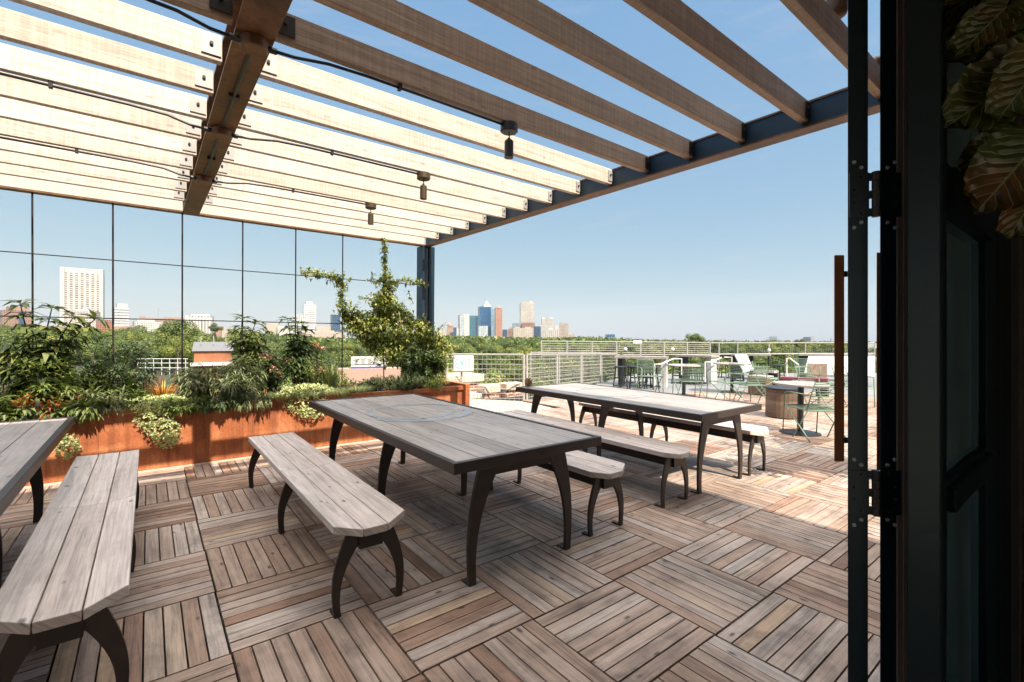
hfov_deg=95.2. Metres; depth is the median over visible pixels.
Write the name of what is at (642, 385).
bar stool
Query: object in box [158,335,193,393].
broadleaf tree
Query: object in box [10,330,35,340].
broadleaf tree
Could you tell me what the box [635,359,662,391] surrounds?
wire chair
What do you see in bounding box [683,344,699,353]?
broadleaf tree
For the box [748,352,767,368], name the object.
broadleaf tree
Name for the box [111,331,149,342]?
broadleaf tree
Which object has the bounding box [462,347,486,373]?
broadleaf tree
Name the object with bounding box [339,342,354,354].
broadleaf tree
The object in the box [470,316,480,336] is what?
teal glass tower
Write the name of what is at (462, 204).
pergola
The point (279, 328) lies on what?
block
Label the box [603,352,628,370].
broadleaf tree
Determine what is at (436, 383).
juniper
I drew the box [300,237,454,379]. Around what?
flowering vine
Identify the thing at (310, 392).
trailing sedum
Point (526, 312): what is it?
tall beige tower
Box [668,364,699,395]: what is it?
round table
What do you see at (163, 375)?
broadleaf tree
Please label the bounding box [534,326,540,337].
navy block
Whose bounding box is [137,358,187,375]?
roof railing
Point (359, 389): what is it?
fine grass
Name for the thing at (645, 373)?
bar stool
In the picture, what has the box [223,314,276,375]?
whorled plant
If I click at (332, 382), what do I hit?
iris clump
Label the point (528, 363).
broadleaf tree
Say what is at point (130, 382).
leafy shrub
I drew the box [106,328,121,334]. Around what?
broadleaf tree
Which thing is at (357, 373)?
building
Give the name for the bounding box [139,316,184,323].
brick hall
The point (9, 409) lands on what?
spilling shrub
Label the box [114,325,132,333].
block
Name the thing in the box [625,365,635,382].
bar stool
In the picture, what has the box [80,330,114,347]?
broadleaf tree
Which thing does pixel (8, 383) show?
laurel shrub
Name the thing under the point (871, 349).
broadleaf tree
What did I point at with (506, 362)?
broadleaf tree
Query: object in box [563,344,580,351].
broadleaf tree
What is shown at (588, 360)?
broadleaf tree
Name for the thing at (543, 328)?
white block
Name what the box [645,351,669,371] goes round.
broadleaf tree
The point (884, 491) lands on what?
folding door
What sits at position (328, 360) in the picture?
broadleaf tree
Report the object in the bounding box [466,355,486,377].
broadleaf tree
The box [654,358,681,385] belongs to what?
handrail
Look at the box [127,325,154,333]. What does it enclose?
broadleaf tree
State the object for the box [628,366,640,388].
bar stool
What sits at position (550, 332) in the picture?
arched block
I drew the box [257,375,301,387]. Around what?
broadleaf tree
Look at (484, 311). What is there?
blue glass tower
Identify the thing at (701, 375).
bar stool
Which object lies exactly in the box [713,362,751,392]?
round table
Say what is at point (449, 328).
domed block
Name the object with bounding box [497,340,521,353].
broadleaf tree
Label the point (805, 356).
bar counter
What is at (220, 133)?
conduit
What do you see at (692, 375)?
bar stool
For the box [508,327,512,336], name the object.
brown block
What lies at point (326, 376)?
broadleaf tree
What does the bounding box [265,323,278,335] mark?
block
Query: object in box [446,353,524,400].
fence
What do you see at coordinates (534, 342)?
distant wood
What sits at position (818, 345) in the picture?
broadleaf tree
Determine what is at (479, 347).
broadleaf tree
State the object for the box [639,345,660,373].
broadleaf tree
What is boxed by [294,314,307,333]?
white block
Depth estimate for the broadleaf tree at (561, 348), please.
166.29 m
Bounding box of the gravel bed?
[470,399,550,411]
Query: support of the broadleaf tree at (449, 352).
on the ground at (167, 376)
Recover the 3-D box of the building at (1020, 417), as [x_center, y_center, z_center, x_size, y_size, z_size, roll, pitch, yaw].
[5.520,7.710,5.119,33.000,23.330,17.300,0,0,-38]
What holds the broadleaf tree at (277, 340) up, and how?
on the ground at (167, 376)
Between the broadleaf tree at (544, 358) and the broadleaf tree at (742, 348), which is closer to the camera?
the broadleaf tree at (544, 358)
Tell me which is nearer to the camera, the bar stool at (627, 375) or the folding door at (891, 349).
the folding door at (891, 349)
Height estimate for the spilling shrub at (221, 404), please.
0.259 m
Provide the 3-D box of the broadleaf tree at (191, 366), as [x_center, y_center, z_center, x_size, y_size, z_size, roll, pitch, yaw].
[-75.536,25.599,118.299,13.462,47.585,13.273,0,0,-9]
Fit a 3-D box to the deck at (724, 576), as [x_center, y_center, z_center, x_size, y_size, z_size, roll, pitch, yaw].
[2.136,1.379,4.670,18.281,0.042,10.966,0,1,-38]
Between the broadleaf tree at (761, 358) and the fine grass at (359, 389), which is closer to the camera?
the fine grass at (359, 389)
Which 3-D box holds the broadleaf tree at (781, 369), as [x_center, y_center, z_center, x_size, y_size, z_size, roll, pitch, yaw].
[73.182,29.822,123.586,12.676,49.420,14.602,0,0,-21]
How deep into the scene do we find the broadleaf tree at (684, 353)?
178.39 m
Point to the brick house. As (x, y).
(210, 354)
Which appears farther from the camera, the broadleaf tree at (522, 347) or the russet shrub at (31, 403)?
the broadleaf tree at (522, 347)
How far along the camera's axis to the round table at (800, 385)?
6.87 m
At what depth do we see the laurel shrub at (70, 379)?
4.40 m
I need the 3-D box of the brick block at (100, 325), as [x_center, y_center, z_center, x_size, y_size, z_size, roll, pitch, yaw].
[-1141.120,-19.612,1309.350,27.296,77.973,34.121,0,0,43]
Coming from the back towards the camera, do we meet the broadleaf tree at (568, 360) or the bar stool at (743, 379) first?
the broadleaf tree at (568, 360)
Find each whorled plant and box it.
[0,299,109,394]
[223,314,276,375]
[275,316,318,393]
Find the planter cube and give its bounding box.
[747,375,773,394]
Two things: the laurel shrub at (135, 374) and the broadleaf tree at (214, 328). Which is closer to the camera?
the laurel shrub at (135, 374)
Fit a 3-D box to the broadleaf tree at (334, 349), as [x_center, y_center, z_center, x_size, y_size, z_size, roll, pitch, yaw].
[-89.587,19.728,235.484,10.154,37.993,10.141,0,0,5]
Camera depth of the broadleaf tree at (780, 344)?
270.65 m
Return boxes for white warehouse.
[868,343,876,359]
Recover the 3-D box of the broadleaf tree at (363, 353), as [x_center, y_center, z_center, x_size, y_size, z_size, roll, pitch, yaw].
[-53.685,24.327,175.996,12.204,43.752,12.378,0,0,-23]
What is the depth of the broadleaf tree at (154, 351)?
97.73 m
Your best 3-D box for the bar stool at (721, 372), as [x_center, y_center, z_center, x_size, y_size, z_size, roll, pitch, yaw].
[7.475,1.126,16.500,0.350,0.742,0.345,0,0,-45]
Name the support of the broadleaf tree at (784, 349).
on the ground at (167, 376)
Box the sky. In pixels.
[0,0,879,341]
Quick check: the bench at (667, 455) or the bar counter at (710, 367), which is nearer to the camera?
the bench at (667, 455)
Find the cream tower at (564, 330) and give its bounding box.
[559,322,568,337]
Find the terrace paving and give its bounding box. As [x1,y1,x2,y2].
[542,373,876,397]
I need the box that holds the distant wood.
[39,328,876,360]
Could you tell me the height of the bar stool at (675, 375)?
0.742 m
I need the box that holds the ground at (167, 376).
[0,361,793,399]
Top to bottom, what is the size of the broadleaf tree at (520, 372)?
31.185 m
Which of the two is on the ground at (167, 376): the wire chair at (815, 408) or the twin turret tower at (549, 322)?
the twin turret tower at (549, 322)
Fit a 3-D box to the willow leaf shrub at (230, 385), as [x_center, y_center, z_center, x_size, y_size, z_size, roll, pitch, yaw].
[-3.105,0.423,5.269,0.728,0.657,0.619,0,1,-38]
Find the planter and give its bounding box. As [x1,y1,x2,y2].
[25,380,469,485]
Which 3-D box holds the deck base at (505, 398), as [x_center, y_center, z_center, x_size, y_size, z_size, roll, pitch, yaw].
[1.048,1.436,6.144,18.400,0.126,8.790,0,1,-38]
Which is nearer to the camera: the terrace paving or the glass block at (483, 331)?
the terrace paving
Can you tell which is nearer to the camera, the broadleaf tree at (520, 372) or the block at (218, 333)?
the broadleaf tree at (520, 372)
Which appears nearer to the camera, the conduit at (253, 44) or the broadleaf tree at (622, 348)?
the conduit at (253, 44)
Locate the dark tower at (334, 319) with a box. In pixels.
[330,314,339,331]
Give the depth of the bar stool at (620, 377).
12.87 m
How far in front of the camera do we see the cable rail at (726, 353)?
18.81 m
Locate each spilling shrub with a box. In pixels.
[0,399,33,420]
[13,399,64,419]
[39,397,102,425]
[152,394,208,417]
[196,392,239,415]
[233,390,275,412]
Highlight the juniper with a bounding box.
[420,376,448,392]
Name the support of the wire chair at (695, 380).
on the deck at (724, 576)
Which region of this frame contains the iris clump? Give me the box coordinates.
[315,363,350,394]
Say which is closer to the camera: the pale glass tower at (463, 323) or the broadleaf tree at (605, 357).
the broadleaf tree at (605, 357)
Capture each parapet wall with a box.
[477,384,501,398]
[498,382,522,397]
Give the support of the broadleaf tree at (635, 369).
on the ground at (167, 376)
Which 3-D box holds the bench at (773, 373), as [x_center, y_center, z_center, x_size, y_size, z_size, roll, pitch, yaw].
[7.008,1.092,12.909,0.320,0.566,0.663,0,0,-43]
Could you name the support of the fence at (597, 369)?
on the terrace paving
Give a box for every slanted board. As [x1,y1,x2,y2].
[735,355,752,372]
[805,356,874,376]
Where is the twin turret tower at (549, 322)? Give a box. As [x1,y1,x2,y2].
[541,316,553,329]
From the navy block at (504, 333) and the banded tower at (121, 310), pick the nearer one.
the banded tower at (121, 310)
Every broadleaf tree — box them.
[0,326,15,331]
[0,331,34,395]
[6,339,64,360]
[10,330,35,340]
[30,334,69,399]
[48,332,93,371]
[59,342,84,364]
[71,338,121,375]
[78,330,105,339]
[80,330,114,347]
[83,340,131,379]
[99,339,138,389]
[100,334,127,381]
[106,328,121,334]
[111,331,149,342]
[114,338,180,394]
[117,327,153,376]
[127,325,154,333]
[130,336,176,390]
[148,334,177,392]
[149,326,164,376]
[149,330,212,387]
[154,318,198,372]
[158,331,180,390]
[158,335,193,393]
[183,356,234,376]
[202,333,223,341]
[208,323,223,341]
[236,336,256,348]
[256,347,285,367]
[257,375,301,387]
[260,342,276,351]
[267,336,285,345]
[268,343,289,356]
[284,368,348,384]
[302,355,341,374]
[310,352,336,362]
[322,342,343,356]
[326,350,353,367]
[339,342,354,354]
[343,342,360,358]
[356,348,380,356]
[444,341,459,364]
[444,344,455,358]
[444,358,480,382]
[457,342,474,355]
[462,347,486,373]
[463,339,476,349]
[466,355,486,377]
[472,341,494,376]
[476,353,503,374]
[481,346,505,361]
[482,369,511,382]
[486,357,518,381]
[490,345,510,362]
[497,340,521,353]
[501,350,528,380]
[504,347,524,364]
[511,358,548,381]
[516,361,554,383]
[517,344,526,349]
[520,346,537,354]
[525,377,555,395]
[527,350,552,367]
[545,339,562,351]
[545,357,584,383]
[546,366,584,383]
[548,345,577,365]
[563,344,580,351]
[575,351,594,366]
[577,356,594,379]
[584,345,600,373]
[584,369,629,383]
[594,351,615,369]
[600,342,617,352]
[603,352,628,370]
[613,346,628,355]
[618,352,635,364]
[620,342,634,351]
[626,355,653,373]
[629,368,644,373]
[633,343,654,359]
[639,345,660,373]
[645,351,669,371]
[656,344,676,361]
[658,363,692,373]
[665,346,684,358]
[669,348,701,366]
[669,357,701,372]
[683,333,705,370]
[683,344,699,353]
[696,350,708,368]
[700,366,729,372]
[708,340,728,352]
[720,341,743,355]
[720,348,738,360]
[732,343,757,360]
[746,341,762,348]
[748,343,796,370]
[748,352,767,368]
[755,356,781,369]
[763,339,779,343]
[771,360,796,372]
[777,340,793,351]
[793,339,803,346]
[798,340,819,351]
[810,341,833,352]
[813,341,829,351]
[868,347,876,356]
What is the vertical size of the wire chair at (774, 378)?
0.825 m
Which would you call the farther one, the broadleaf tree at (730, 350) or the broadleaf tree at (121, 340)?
the broadleaf tree at (730, 350)
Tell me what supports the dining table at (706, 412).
on the deck at (724, 576)
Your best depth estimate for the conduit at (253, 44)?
2.31 m
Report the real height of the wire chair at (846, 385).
0.825 m
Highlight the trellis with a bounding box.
[0,192,418,385]
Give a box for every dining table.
[0,416,74,588]
[309,393,601,586]
[516,382,761,493]
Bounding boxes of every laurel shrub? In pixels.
[0,350,64,403]
[0,351,110,406]
[43,340,131,400]
[77,339,165,401]
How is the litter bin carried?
on the deck at (724, 576)
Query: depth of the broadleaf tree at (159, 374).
168.90 m
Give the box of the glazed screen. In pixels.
[941,0,1018,681]
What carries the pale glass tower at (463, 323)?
on the ground at (167, 376)
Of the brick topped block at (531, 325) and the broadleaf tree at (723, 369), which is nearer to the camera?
the broadleaf tree at (723, 369)
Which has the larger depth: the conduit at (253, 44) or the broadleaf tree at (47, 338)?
the broadleaf tree at (47, 338)
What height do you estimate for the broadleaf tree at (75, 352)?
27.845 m
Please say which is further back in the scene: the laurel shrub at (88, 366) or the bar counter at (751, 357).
the bar counter at (751, 357)
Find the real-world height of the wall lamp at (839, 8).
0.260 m
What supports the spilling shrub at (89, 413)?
in the planter
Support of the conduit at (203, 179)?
attached to the pergola
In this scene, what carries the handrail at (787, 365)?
on the terrace paving
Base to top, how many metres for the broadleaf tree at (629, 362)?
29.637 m
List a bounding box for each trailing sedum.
[43,407,81,459]
[117,392,191,448]
[277,382,337,419]
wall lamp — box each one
[825,0,847,18]
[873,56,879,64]
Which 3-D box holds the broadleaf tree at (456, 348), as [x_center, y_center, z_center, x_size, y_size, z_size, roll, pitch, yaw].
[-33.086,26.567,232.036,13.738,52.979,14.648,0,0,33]
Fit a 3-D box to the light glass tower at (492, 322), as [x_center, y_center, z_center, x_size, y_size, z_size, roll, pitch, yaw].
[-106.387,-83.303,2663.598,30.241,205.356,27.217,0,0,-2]
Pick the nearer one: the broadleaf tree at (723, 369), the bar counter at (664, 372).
the bar counter at (664, 372)
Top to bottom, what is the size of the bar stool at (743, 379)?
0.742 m
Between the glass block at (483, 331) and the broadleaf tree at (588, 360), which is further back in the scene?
the glass block at (483, 331)
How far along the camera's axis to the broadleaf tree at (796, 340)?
398.66 m
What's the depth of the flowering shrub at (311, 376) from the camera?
6.08 m
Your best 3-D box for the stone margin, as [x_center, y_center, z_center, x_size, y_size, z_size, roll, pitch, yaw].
[-3.937,1.322,4.490,8.100,0.036,0.054,0,1,-38]
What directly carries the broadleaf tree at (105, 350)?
on the ground at (167, 376)
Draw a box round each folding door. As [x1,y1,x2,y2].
[834,0,900,681]
[877,0,906,681]
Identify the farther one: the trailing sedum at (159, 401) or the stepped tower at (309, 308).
the stepped tower at (309, 308)
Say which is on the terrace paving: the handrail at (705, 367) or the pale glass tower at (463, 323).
the handrail at (705, 367)
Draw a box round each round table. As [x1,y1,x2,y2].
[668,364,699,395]
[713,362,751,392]
[773,381,829,436]
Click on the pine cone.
(528, 382)
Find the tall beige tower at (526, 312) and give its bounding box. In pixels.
[520,301,533,322]
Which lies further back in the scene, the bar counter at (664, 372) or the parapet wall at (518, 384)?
the bar counter at (664, 372)
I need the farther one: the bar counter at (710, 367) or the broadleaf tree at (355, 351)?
the broadleaf tree at (355, 351)
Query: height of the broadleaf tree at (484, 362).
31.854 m
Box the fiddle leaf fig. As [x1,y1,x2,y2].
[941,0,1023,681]
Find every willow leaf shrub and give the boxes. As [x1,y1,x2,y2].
[167,362,222,401]
[200,350,271,407]
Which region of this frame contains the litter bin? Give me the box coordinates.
[763,385,797,418]
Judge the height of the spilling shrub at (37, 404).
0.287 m
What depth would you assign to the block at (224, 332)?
1789.04 m
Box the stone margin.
[23,439,378,488]
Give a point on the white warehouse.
(870, 345)
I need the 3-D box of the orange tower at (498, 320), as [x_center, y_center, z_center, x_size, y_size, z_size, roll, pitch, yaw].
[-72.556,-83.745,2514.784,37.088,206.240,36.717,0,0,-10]
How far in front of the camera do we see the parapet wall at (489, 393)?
11.01 m
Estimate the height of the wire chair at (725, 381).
0.825 m
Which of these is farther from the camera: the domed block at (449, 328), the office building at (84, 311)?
the domed block at (449, 328)
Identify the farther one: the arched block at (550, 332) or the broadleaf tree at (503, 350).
the arched block at (550, 332)
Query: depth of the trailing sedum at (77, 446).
4.30 m
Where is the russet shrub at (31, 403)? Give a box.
[10,392,88,417]
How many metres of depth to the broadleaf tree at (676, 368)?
93.62 m
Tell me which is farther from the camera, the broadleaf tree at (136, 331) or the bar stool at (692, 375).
the broadleaf tree at (136, 331)
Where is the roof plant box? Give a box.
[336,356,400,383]
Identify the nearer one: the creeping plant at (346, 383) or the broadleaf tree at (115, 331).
the creeping plant at (346, 383)
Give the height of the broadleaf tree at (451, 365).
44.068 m
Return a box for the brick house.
[190,336,233,390]
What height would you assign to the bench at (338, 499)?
0.462 m
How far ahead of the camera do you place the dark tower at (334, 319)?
1799.92 m
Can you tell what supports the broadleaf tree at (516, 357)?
on the ground at (167, 376)
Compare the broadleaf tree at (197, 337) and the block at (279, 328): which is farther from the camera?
the block at (279, 328)
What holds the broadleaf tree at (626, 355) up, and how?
on the ground at (167, 376)
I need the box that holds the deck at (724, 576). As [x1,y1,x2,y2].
[0,390,879,681]
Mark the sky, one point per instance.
(742, 247)
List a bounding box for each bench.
[0,450,138,681]
[248,432,404,618]
[490,450,624,536]
[498,410,689,507]
[579,402,768,475]
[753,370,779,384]
[780,376,828,397]
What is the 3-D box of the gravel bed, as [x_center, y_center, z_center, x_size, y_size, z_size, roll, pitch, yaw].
[-1.064,1.308,9.225,3.250,0.001,2.630,0,1,-38]
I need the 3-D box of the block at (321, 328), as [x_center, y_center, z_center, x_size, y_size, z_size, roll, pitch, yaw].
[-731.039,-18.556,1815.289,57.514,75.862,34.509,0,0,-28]
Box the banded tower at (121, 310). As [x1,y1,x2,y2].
[114,303,128,325]
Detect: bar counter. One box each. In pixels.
[614,356,668,387]
[675,354,718,383]
[731,353,770,378]
[798,353,874,376]
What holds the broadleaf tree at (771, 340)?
on the ground at (167, 376)
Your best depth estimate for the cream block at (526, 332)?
2200.47 m
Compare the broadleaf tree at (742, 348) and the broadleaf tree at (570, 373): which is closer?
the broadleaf tree at (570, 373)
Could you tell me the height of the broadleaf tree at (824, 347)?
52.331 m
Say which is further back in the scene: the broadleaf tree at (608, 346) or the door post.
the broadleaf tree at (608, 346)
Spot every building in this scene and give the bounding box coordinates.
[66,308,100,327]
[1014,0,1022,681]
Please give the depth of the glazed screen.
1.49 m
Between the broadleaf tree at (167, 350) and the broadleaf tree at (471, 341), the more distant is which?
the broadleaf tree at (471, 341)
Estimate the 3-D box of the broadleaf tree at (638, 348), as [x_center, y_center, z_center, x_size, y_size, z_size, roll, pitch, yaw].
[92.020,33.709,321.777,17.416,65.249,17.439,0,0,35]
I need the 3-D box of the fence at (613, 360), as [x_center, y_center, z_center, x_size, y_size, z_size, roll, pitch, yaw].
[1.885,0.926,12.800,0.048,1.298,6.112,0,0,31]
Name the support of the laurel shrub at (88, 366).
on the planter
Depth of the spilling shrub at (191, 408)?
4.79 m
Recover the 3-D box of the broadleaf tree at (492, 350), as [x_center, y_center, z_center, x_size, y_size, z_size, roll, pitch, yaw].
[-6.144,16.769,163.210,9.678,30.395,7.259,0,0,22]
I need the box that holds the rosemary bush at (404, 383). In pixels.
[371,369,428,391]
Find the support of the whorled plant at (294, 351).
on the planter
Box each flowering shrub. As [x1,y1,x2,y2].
[245,349,293,398]
[289,342,336,394]
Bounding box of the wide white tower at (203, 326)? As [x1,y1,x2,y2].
[185,314,213,334]
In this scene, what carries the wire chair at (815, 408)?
on the deck at (724, 576)
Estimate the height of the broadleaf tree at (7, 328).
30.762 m
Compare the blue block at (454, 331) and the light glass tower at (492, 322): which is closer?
the blue block at (454, 331)
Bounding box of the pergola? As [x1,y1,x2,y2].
[0,0,879,383]
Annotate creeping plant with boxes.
[314,380,368,392]
[348,374,390,391]
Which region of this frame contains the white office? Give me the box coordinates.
[133,320,162,331]
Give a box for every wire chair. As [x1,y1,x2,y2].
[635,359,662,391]
[672,365,705,397]
[706,363,746,401]
[729,366,769,402]
[751,361,778,394]
[782,382,845,442]
[794,358,820,381]
[795,366,833,407]
[827,366,874,406]
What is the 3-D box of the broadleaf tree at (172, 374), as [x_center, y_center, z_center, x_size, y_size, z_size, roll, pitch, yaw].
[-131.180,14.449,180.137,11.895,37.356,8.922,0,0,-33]
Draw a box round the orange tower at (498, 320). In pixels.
[495,306,501,336]
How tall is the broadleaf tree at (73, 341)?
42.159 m
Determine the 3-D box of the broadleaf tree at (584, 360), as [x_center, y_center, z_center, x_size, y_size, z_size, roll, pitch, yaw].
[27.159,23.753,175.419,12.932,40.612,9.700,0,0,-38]
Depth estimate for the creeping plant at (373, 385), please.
6.47 m
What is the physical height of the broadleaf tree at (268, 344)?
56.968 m
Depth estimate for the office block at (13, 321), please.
1495.19 m
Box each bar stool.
[613,366,627,387]
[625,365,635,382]
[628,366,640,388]
[637,365,648,382]
[637,366,651,388]
[644,366,659,389]
[671,366,680,383]
[679,367,692,383]
[688,367,698,384]
[694,365,706,385]
[718,365,728,377]
[734,365,744,381]
[772,365,784,376]
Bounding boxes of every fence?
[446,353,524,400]
[526,353,616,399]
[530,352,600,385]
[541,341,710,357]
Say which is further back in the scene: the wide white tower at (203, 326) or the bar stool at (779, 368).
the wide white tower at (203, 326)
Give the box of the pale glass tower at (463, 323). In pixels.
[458,314,468,336]
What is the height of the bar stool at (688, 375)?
0.742 m
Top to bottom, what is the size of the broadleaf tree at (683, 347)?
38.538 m
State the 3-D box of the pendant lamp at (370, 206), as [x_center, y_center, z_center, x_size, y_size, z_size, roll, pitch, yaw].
[-1.570,-1.413,5.194,0.120,0.233,0.120,0,1,-38]
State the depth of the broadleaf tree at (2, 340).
89.77 m
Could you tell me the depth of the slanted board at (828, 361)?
14.05 m
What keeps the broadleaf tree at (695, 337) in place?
on the ground at (167, 376)
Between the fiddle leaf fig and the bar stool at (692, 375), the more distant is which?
the bar stool at (692, 375)
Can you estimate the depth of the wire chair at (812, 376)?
9.68 m
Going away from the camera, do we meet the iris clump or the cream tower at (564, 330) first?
the iris clump
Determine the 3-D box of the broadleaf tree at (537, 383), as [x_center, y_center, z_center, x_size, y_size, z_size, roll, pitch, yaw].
[3.361,23.922,55.291,10.193,39.740,11.742,0,0,0]
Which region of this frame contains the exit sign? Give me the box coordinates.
[453,355,473,382]
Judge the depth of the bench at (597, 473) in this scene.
3.44 m
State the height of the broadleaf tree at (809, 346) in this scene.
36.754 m
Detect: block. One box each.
[0,306,30,326]
[96,320,111,330]
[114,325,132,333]
[216,326,223,336]
[221,328,235,337]
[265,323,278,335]
[277,326,293,335]
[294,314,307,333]
[302,330,341,337]
[315,326,330,331]
[446,323,452,335]
[453,327,456,335]
[478,326,487,336]
[502,330,506,337]
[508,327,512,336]
[512,323,521,327]
[512,327,532,338]
[522,323,534,336]
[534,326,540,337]
[540,325,546,337]
[545,328,557,337]
[554,325,558,336]
[605,334,614,337]
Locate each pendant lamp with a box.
[365,202,375,224]
[417,171,429,199]
[500,120,517,159]
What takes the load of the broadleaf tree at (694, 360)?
on the ground at (167, 376)
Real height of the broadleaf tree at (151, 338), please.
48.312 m
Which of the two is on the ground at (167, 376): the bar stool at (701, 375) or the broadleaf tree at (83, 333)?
the broadleaf tree at (83, 333)
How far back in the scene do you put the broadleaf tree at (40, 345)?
92.13 m
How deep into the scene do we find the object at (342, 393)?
5.91 m
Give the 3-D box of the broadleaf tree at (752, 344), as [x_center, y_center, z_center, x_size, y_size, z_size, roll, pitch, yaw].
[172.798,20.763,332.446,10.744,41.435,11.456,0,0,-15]
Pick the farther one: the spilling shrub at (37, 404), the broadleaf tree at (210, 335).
the broadleaf tree at (210, 335)
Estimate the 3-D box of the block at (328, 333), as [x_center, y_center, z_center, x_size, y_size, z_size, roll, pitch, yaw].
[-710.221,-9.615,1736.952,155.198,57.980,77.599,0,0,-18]
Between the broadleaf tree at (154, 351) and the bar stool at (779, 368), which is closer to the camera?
the bar stool at (779, 368)
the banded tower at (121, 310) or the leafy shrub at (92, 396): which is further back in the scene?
the banded tower at (121, 310)
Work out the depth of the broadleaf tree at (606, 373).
95.38 m
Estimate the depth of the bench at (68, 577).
1.88 m
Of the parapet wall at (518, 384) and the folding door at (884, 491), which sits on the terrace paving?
the parapet wall at (518, 384)
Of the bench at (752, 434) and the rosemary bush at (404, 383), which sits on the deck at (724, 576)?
the bench at (752, 434)
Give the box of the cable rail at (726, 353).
[711,342,874,372]
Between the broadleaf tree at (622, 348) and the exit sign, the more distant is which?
the broadleaf tree at (622, 348)
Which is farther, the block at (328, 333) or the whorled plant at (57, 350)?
the block at (328, 333)
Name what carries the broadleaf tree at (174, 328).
on the ground at (167, 376)
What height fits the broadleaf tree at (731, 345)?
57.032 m
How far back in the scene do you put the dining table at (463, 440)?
3.11 m
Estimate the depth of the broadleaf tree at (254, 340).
329.26 m
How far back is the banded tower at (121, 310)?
1699.88 m
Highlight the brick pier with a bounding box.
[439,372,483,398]
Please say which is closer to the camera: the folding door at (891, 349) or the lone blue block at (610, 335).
the folding door at (891, 349)
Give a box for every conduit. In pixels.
[0,72,417,176]
[0,136,365,204]
[145,0,502,127]
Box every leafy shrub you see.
[0,385,67,421]
[57,385,132,423]
[86,377,149,409]
[393,342,446,388]
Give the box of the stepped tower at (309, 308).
[303,301,315,330]
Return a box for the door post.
[907,0,940,681]
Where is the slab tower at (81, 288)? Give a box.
[60,267,104,321]
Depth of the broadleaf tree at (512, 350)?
170.65 m
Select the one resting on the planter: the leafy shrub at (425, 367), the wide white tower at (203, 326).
the leafy shrub at (425, 367)
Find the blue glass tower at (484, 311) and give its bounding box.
[478,298,490,335]
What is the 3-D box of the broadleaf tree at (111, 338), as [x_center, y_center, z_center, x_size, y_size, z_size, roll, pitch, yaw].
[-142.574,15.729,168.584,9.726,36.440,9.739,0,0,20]
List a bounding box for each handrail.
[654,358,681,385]
[704,357,721,381]
[786,358,798,375]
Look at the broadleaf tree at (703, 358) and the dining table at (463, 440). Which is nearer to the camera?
the dining table at (463, 440)
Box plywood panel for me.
[806,363,826,377]
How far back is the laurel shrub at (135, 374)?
4.95 m
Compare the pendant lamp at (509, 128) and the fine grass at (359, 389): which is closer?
the pendant lamp at (509, 128)
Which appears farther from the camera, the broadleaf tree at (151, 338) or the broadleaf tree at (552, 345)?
the broadleaf tree at (552, 345)
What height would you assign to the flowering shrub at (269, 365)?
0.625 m
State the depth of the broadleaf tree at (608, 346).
225.14 m
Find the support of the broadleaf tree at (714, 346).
on the ground at (167, 376)
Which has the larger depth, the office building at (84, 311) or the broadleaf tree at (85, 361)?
the office building at (84, 311)
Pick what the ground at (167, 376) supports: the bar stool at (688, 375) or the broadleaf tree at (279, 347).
the broadleaf tree at (279, 347)
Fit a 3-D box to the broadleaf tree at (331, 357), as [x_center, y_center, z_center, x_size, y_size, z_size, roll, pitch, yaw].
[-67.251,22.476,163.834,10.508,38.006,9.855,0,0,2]
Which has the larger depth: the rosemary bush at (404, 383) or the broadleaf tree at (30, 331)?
the broadleaf tree at (30, 331)
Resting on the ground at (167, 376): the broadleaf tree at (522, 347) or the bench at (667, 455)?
the broadleaf tree at (522, 347)
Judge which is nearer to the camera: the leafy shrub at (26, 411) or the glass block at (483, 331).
the leafy shrub at (26, 411)
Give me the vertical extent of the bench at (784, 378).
0.481 m
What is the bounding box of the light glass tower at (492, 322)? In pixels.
[491,308,494,336]
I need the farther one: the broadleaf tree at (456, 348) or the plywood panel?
the broadleaf tree at (456, 348)
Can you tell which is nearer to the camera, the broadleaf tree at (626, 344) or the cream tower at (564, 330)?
the broadleaf tree at (626, 344)
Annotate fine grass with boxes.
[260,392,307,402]
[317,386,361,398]
[335,383,379,392]
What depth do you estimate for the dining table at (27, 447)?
2.77 m
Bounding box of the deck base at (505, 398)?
[47,395,556,681]
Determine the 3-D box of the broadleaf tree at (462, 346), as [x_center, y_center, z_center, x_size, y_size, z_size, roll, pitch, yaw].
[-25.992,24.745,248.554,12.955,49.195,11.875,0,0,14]
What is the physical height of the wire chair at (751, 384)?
0.825 m
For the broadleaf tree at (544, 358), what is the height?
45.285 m
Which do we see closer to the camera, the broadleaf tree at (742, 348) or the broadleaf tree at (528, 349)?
the broadleaf tree at (742, 348)
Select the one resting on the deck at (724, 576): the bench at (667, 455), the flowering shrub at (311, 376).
the bench at (667, 455)
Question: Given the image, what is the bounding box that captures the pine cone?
[525,378,532,386]
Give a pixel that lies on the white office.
(150, 325)
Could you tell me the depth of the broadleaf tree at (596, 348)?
255.17 m

